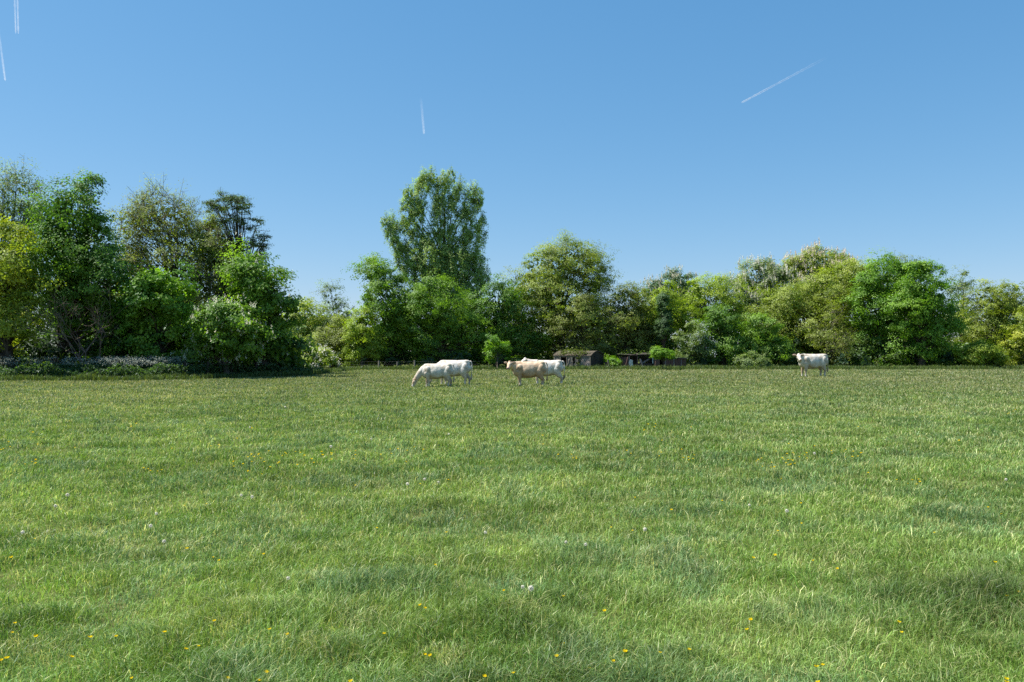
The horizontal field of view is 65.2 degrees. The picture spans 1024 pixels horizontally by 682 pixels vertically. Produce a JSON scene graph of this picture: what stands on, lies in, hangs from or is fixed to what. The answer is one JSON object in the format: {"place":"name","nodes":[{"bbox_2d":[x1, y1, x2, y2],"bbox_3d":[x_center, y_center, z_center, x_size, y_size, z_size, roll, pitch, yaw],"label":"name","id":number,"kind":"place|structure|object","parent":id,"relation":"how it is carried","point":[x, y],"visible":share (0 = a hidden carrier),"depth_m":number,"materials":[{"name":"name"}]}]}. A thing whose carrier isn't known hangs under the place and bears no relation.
{"place":"outdoors","nodes":[
{"label":"outdoors","id":0,"kind":"place"},
{"bbox_2d":[0,357,1023,681],"bbox_3d":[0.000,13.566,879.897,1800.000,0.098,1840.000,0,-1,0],"label":"field","id":1,"kind":"structure","parent":0,"point":[402,533],"depth_m":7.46,"materials":[{"name":"green plant"}]},
{"bbox_2d":[0,153,56,320],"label":"deciduous tree","id":2,"kind":"object","parent":1,"relation":"on","point":[6,205],"visible":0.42,"depth_m":57.79,"materials":[{"name":"green plant"}]},
{"bbox_2d":[0,214,77,368],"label":"deciduous tree","id":3,"kind":"object","parent":1,"relation":"on","point":[11,275],"visible":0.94,"depth_m":46.80,"materials":[{"name":"green plant"}]},
{"bbox_2d":[10,284,134,365],"bbox_3d":[-25.879,-0.541,48.160,6.611,5.761,6.442,0,-1,0],"label":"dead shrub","id":4,"kind":"object","parent":1,"relation":"on","point":[63,333],"visible":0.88,"depth_m":47.25,"materials":[{"name":"plant"}]},
{"bbox_2d":[1,168,153,368],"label":"deciduous tree","id":5,"kind":"object","parent":1,"relation":"on","point":[75,257],"visible":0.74,"depth_m":48.83,"materials":[{"name":"green plant"}]},
{"bbox_2d":[99,259,208,374],"bbox_3d":[-22.251,-1.267,50.231,7.057,7.514,6.933,0,-1,0],"label":"deciduous tree","id":6,"kind":"object","parent":1,"relation":"on","point":[158,305],"visible":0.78,"depth_m":49.19,"materials":[{"name":"green plant"}]},
{"bbox_2d":[0,355,319,375],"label":"cow parsley","id":7,"kind":"object","parent":1,"relation":"on","point":[139,359],"visible":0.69,"depth_m":47.00,"materials":[{"name":"white plant"}]},
{"bbox_2d":[0,359,323,376],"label":"nettle bank","id":8,"kind":"structure","parent":1,"relation":"on","point":[160,367],"depth_m":46.23,"materials":[{"name":"green plant"}]},
{"bbox_2d":[102,170,247,327],"bbox_3d":[-25.319,-5.206,60.384,12.405,15.655,7.676,0,-1,0],"label":"deciduous tree","id":9,"kind":"object","parent":1,"relation":"on","point":[175,233],"visible":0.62,"depth_m":59.82,"materials":[{"name":"green plant"}]},
{"bbox_2d":[168,295,282,376],"bbox_3d":[-17.783,-0.205,49.455,6.706,5.302,6.913,0,-1,0],"label":"chestnut tree","id":10,"kind":"object","parent":1,"relation":"on","point":[230,333],"visible":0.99,"depth_m":48.37,"materials":[{"name":"green plant"}]},
{"bbox_2d":[183,210,273,304],"bbox_3d":[-21.351,-3.700,60.410,7.021,12.578,4.672,0,-1,0],"label":"deciduous tree","id":11,"kind":"object","parent":1,"relation":"on","point":[211,256],"visible":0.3,"depth_m":59.72,"materials":[{"name":"green plant"}]},
{"bbox_2d":[184,360,279,373],"bbox_3d":[-16.717,1.770,50.844,0.613,1.091,8.801,-1,-1,35],"label":"wire fence","id":12,"kind":"object","parent":1,"relation":"on","point":[185,364],"visible":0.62,"depth_m":48.35,"materials":[{"name":"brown wood"}]},
{"bbox_2d":[201,187,273,302],"bbox_3d":[-20.452,-4.419,59.757,5.473,14.032,3.469,0,-1,0],"label":"pine tree","id":13,"kind":"object","parent":1,"relation":"on","point":[238,205],"visible":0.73,"depth_m":59.45,"materials":[{"name":"green plant"}]},
{"bbox_2d":[213,231,306,370],"bbox_3d":[-16.639,-2.302,52.525,5.975,9.610,6.210,0,-1,-23],"label":"chestnut tree","id":14,"kind":"object","parent":1,"relation":"on","point":[253,283],"visible":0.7,"depth_m":51.28,"materials":[{"name":"green plant"}]},
{"bbox_2d":[282,296,338,354],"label":"deciduous tree","id":15,"kind":"object","parent":1,"relation":"on","point":[313,323],"visible":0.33,"depth_m":83.28,"materials":[{"name":"green plant"}]},
{"bbox_2d":[301,343,340,367],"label":"hawthorn bush","id":16,"kind":"object","parent":1,"relation":"on","point":[323,356],"visible":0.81,"depth_m":65.38,"materials":[{"name":"green plant"}]},
{"bbox_2d":[303,313,358,367],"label":"deciduous tree","id":17,"kind":"object","parent":1,"relation":"on","point":[332,340],"visible":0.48,"depth_m":77.19,"materials":[{"name":"green plant"}]},
{"bbox_2d":[311,278,354,334],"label":"deciduous tree","id":18,"kind":"object","parent":1,"relation":"on","point":[333,307],"visible":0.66,"depth_m":85.71,"materials":[{"name":"green plant"}]},
{"bbox_2d":[336,305,389,366],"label":"deciduous tree","id":19,"kind":"object","parent":1,"relation":"on","point":[360,342],"visible":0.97,"depth_m":75.76,"materials":[{"name":"green plant"}]},
{"bbox_2d":[342,251,434,366],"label":"deciduous tree","id":20,"kind":"object","parent":1,"relation":"on","point":[392,300],"visible":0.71,"depth_m":76.55,"materials":[{"name":"green plant"}]},
{"bbox_2d":[338,360,489,366],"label":"wire fence","id":21,"kind":"object","parent":1,"relation":"on","point":[414,363],"visible":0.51,"depth_m":72.53,"materials":[{"name":"grey metal"}]},
{"bbox_2d":[363,164,494,329],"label":"poplar tree","id":22,"kind":"object","parent":1,"relation":"on","point":[449,257],"visible":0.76,"depth_m":86.63,"materials":[{"name":"green plant"}]},
{"bbox_2d":[412,363,454,386],"bbox_3d":[-3.619,1.605,36.548,1.985,1.160,0.582,0,-1,-4],"label":"cow","id":23,"kind":"object","parent":1,"relation":"on","point":[428,372],"visible":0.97,"depth_m":36.40},
{"bbox_2d":[379,271,499,366],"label":"deciduous tree","id":24,"kind":"object","parent":1,"relation":"on","point":[438,324],"visible":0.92,"depth_m":76.19,"materials":[{"name":"green plant"}]},
{"bbox_2d":[429,360,471,383],"bbox_3d":[-3.045,1.573,38.764,2.256,1.319,0.662,0,-1,2],"label":"cow","id":25,"kind":"object","parent":1,"relation":"on","point":[463,369],"visible":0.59,"depth_m":38.57},
{"bbox_2d":[482,333,511,366],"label":"sapling","id":26,"kind":"object","parent":1,"relation":"on","point":[499,348],"visible":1,"depth_m":72.70,"materials":[{"name":"green plant"}]},
{"bbox_2d":[461,272,555,366],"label":"deciduous tree","id":27,"kind":"object","parent":1,"relation":"on","point":[502,312],"visible":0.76,"depth_m":78.44,"materials":[{"name":"green plant"}]},
{"bbox_2d":[4,318,1023,372],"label":"undergrowth","id":28,"kind":"object","parent":1,"relation":"on","point":[301,345],"visible":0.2,"depth_m":75.60,"materials":[{"name":"green plant"}]},
{"bbox_2d":[17,286,1023,364],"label":"distant wood","id":29,"kind":"object","parent":1,"relation":"on","point":[41,312],"visible":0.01,"depth_m":104.34,"materials":[{"name":"green plant"}]},
{"bbox_2d":[504,361,547,385],"bbox_3d":[0.654,1.563,37.324,2.032,1.283,0.732,0,-1,-14],"label":"cow","id":30,"kind":"object","parent":1,"relation":"on","point":[525,369],"visible":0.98,"depth_m":37.17},
{"bbox_2d":[522,358,564,383],"bbox_3d":[1.447,1.536,39.783,2.360,1.433,0.624,0,-1,0],"label":"cow","id":31,"kind":"object","parent":1,"relation":"on","point":[555,367],"visible":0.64,"depth_m":39.58},
{"bbox_2d":[496,228,622,359],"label":"deciduous tree","id":32,"kind":"object","parent":1,"relation":"on","point":[557,282],"visible":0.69,"depth_m":79.93,"materials":[{"name":"green plant"}]},
{"bbox_2d":[553,351,604,367],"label":"arched shed","id":33,"kind":"structure","parent":1,"relation":"on","point":[594,358],"depth_m":74.58,"materials":[{"name":"grey wood"}]},
{"bbox_2d":[557,346,590,363],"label":"ivy","id":34,"kind":"object","parent":33,"relation":"attached to","point":[582,352],"visible":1,"depth_m":74.14,"materials":[{"name":"green plant"}]},
{"bbox_2d":[595,356,599,365],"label":"door","id":35,"kind":"structure","parent":33,"relation":"in","point":[597,358],"depth_m":74.66,"materials":[{"name":"brown wood"}]},
{"bbox_2d":[544,290,625,354],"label":"deciduous tree","id":36,"kind":"object","parent":1,"relation":"on","point":[583,324],"visible":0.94,"depth_m":77.81,"materials":[{"name":"green plant"}]},
{"bbox_2d":[604,354,621,365],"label":"broadleaf bush","id":37,"kind":"object","parent":1,"relation":"on","point":[613,360],"visible":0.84,"depth_m":74.51,"materials":[{"name":"green plant"}]},
{"bbox_2d":[595,280,659,360],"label":"deciduous tree","id":38,"kind":"object","parent":1,"relation":"on","point":[628,325],"visible":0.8,"depth_m":79.37,"materials":[{"name":"green plant"}]},
{"bbox_2d":[616,352,652,366],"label":"lean to shed","id":39,"kind":"object","parent":1,"relation":"on","point":[646,360],"visible":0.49,"depth_m":76.70,"materials":[{"name":"brown wood"}]},
{"bbox_2d":[618,349,684,358],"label":"ivy","id":40,"kind":"object","parent":39,"relation":"attached to","point":[627,352],"visible":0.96,"depth_m":75.33,"materials":[{"name":"green plant"}]},
{"bbox_2d":[652,290,674,349],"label":"ivy clad tree","id":41,"kind":"object","parent":1,"relation":"on","point":[664,322],"visible":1,"depth_m":77.57,"materials":[{"name":"green plant"}]},
{"bbox_2d":[649,345,677,362],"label":"bush","id":42,"kind":"object","parent":1,"relation":"on","point":[661,354],"visible":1,"depth_m":70.00,"materials":[{"name":"green plant"}]},
{"bbox_2d":[627,279,701,350],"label":"deciduous tree","id":43,"kind":"object","parent":1,"relation":"on","point":[674,304],"visible":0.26,"depth_m":80.98,"materials":[{"name":"green plant"}]},
{"bbox_2d":[651,358,686,366],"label":"hut","id":44,"kind":"object","parent":1,"relation":"on","point":[678,361],"visible":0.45,"depth_m":75.04,"materials":[{"name":"grey wood"}]},
{"bbox_2d":[640,264,710,349],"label":"chestnut tree","id":45,"kind":"object","parent":1,"relation":"on","point":[673,275],"visible":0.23,"depth_m":94.00,"materials":[{"name":"green plant"}]},
{"bbox_2d":[669,319,718,365],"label":"hawthorn bush","id":46,"kind":"object","parent":1,"relation":"on","point":[693,346],"visible":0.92,"depth_m":75.46,"materials":[{"name":"green plant"}]},
{"bbox_2d":[674,271,755,356],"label":"deciduous tree","id":47,"kind":"object","parent":1,"relation":"on","point":[721,294],"visible":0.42,"depth_m":82.68,"materials":[{"name":"green plant"}]},
{"bbox_2d":[693,301,763,365],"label":"broadleaf bush","id":48,"kind":"object","parent":1,"relation":"on","point":[727,345],"visible":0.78,"depth_m":76.05,"materials":[{"name":"green plant"}]},
{"bbox_2d":[733,349,772,366],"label":"broadleaf bush","id":49,"kind":"object","parent":1,"relation":"on","point":[745,360],"visible":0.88,"depth_m":73.47,"materials":[{"name":"green plant"}]},
{"bbox_2d":[720,253,804,332],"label":"chestnut tree","id":50,"kind":"object","parent":1,"relation":"on","point":[768,276],"visible":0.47,"depth_m":91.62,"materials":[{"name":"green plant"}]},
{"bbox_2d":[738,311,799,363],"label":"deciduous tree","id":51,"kind":"object","parent":1,"relation":"on","point":[769,338],"visible":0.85,"depth_m":76.04,"materials":[{"name":"green plant"}]},
{"bbox_2d":[792,353,827,376],"bbox_3d":[19.106,1.587,51.186,2.540,1.604,0.915,0,-1,-23],"label":"cow","id":52,"kind":"object","parent":1,"relation":"on","point":[812,361],"visible":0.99,"depth_m":51.01},
{"bbox_2d":[763,239,858,324],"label":"chestnut tree","id":53,"kind":"object","parent":1,"relation":"on","point":[811,256],"visible":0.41,"depth_m":95.76,"materials":[{"name":"green plant"}]},
{"bbox_2d":[740,254,894,364],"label":"deciduous tree","id":54,"kind":"object","parent":1,"relation":"on","point":[784,301],"visible":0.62,"depth_m":82.06,"materials":[{"name":"green plant"}]},
{"bbox_2d":[796,303,863,365],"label":"deciduous tree","id":55,"kind":"object","parent":1,"relation":"on","point":[825,338],"visible":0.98,"depth_m":77.43,"materials":[{"name":"green plant"}]},
{"bbox_2d":[818,247,852,325],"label":"deciduous tree","id":56,"kind":"object","parent":1,"relation":"on","point":[838,260],"visible":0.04,"depth_m":103.14,"materials":[{"name":"green plant"}]},
{"bbox_2d":[837,245,916,365],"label":"deciduous tree","id":57,"kind":"object","parent":1,"relation":"on","point":[877,320],"visible":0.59,"depth_m":78.61,"materials":[{"name":"green plant"}]},
{"bbox_2d":[878,250,932,364],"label":"deciduous tree","id":58,"kind":"object","parent":1,"relation":"on","point":[901,257],"visible":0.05,"depth_m":99.13,"materials":[{"name":"green plant"}]},
{"bbox_2d":[876,257,975,366],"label":"deciduous tree","id":59,"kind":"object","parent":1,"relation":"on","point":[931,323],"visible":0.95,"depth_m":75.73,"materials":[{"name":"green plant"}]},
{"bbox_2d":[943,265,990,365],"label":"deciduous tree","id":60,"kind":"object","parent":1,"relation":"on","point":[963,285],"visible":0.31,"depth_m":91.09,"materials":[{"name":"green plant"}]},
{"bbox_2d":[950,337,1010,366],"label":"broadleaf bush","id":61,"kind":"object","parent":1,"relation":"on","point":[977,353],"visible":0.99,"depth_m":74.21,"materials":[{"name":"green plant"}]},
{"bbox_2d":[951,277,1023,365],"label":"deciduous tree","id":62,"kind":"object","parent":1,"relation":"on","point":[999,312],"visible":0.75,"depth_m":80.93,"materials":[{"name":"green plant"}]},
{"bbox_2d":[994,304,1023,365],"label":"deciduous tree","id":63,"kind":"object","parent":1,"relation":"on","point":[1017,334],"visible":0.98,"depth_m":75.91,"materials":[{"name":"green plant"}]},
{"bbox_2d":[0,363,1023,380],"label":"rough grass","id":64,"kind":"structure","parent":0,"point":[104,377],"depth_m":68.06,"materials":[{"name":"green plant"}]},
{"bbox_2d":[0,0,1023,350],"label":"sky","id":65,"kind":"structure","parent":0,"point":[700,136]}
]}

